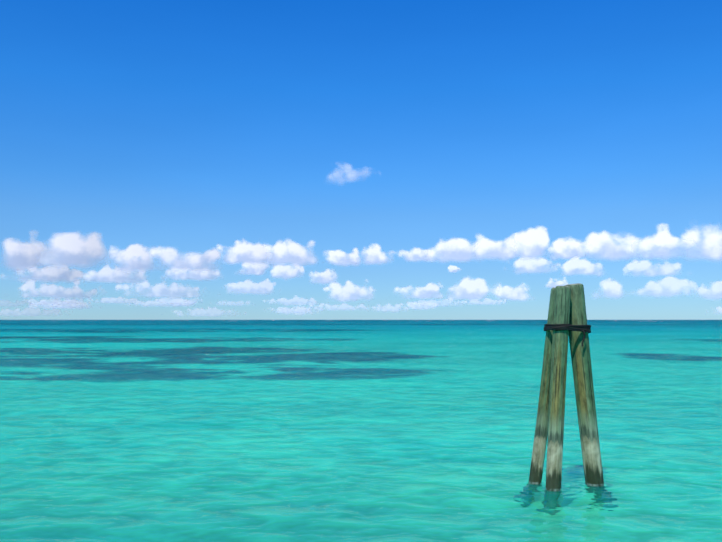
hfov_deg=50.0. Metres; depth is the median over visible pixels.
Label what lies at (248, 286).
cloud
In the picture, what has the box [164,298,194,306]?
cloud
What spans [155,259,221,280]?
cloud
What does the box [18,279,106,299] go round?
cloud
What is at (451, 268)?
cloud
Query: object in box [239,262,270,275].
cloud
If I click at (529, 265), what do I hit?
cloud
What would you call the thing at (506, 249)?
cloud
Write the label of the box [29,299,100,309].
cloud
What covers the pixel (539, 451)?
pile
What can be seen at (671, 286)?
cloud
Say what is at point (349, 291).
cloud
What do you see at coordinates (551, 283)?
cloud
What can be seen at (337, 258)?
cloud
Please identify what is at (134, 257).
cloud
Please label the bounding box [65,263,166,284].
cloud
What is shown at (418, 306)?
cloud
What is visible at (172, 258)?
cloud
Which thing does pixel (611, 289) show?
cloud
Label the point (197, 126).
sky
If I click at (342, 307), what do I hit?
cloud
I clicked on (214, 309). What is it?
cloud
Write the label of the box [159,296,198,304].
cloud
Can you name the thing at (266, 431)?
sea water
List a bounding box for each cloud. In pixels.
[0,264,95,283]
[0,299,44,307]
[0,306,69,315]
[1,231,62,273]
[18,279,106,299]
[22,297,84,304]
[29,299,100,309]
[35,231,109,269]
[49,298,94,308]
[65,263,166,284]
[85,296,151,302]
[89,243,164,273]
[97,281,199,299]
[114,297,183,306]
[148,246,232,273]
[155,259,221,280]
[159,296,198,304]
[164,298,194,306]
[174,307,246,316]
[215,238,286,266]
[216,278,275,295]
[217,299,253,305]
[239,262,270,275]
[249,239,319,266]
[263,295,326,305]
[269,307,327,313]
[270,264,305,279]
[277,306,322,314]
[303,301,365,309]
[309,269,338,284]
[322,247,360,266]
[324,280,386,301]
[326,162,371,186]
[354,243,394,265]
[368,304,406,311]
[395,283,442,299]
[398,248,437,261]
[401,301,437,309]
[410,298,462,306]
[426,237,500,263]
[438,277,502,300]
[448,265,459,271]
[454,298,508,304]
[472,232,535,260]
[495,284,535,301]
[505,257,558,274]
[513,225,552,259]
[545,277,568,287]
[546,236,589,259]
[560,257,618,276]
[568,231,642,261]
[592,278,625,298]
[619,222,701,260]
[623,260,681,277]
[630,276,698,298]
[669,221,721,262]
[694,281,721,301]
[706,306,721,313]
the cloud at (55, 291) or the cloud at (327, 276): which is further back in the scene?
the cloud at (55, 291)
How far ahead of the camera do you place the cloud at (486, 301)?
31482.02 m
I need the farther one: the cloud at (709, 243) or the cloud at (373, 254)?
the cloud at (373, 254)
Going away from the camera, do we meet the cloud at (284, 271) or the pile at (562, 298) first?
the pile at (562, 298)
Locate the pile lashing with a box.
[543,324,590,345]
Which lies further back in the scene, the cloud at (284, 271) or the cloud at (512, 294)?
the cloud at (512, 294)
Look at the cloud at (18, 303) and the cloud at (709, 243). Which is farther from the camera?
the cloud at (18, 303)
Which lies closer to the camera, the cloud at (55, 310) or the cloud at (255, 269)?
the cloud at (255, 269)
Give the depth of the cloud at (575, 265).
10829.64 m
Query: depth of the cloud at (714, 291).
21252.86 m
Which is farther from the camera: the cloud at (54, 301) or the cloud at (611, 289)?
the cloud at (54, 301)
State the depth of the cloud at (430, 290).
22115.80 m
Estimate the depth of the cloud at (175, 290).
20697.19 m
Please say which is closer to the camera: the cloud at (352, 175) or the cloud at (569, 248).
the cloud at (352, 175)
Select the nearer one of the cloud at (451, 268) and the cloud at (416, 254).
the cloud at (416, 254)
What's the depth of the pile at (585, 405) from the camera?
14.46 m
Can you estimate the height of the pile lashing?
0.417 m
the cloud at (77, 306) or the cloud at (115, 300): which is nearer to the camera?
the cloud at (115, 300)
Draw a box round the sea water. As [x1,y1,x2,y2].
[0,320,721,541]
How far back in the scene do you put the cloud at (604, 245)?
7924.40 m
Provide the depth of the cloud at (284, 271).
11647.88 m
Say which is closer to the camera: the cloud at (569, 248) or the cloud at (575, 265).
the cloud at (569, 248)
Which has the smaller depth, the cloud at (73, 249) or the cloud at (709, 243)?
the cloud at (709, 243)
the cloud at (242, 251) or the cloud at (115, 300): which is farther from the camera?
the cloud at (115, 300)
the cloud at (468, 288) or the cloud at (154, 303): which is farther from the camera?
the cloud at (154, 303)
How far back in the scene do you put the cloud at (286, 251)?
8635.64 m
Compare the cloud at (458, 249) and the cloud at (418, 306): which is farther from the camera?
the cloud at (418, 306)
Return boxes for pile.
[528,287,554,483]
[545,286,570,490]
[565,283,603,485]
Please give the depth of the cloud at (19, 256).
8861.43 m
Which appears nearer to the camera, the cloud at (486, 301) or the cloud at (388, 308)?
the cloud at (486, 301)
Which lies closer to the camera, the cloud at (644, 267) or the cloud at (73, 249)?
the cloud at (73, 249)
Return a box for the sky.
[0,0,721,319]
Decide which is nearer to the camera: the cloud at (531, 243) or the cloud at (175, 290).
the cloud at (531, 243)
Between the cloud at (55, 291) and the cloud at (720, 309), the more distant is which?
the cloud at (720, 309)
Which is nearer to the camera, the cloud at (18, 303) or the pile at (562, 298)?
the pile at (562, 298)

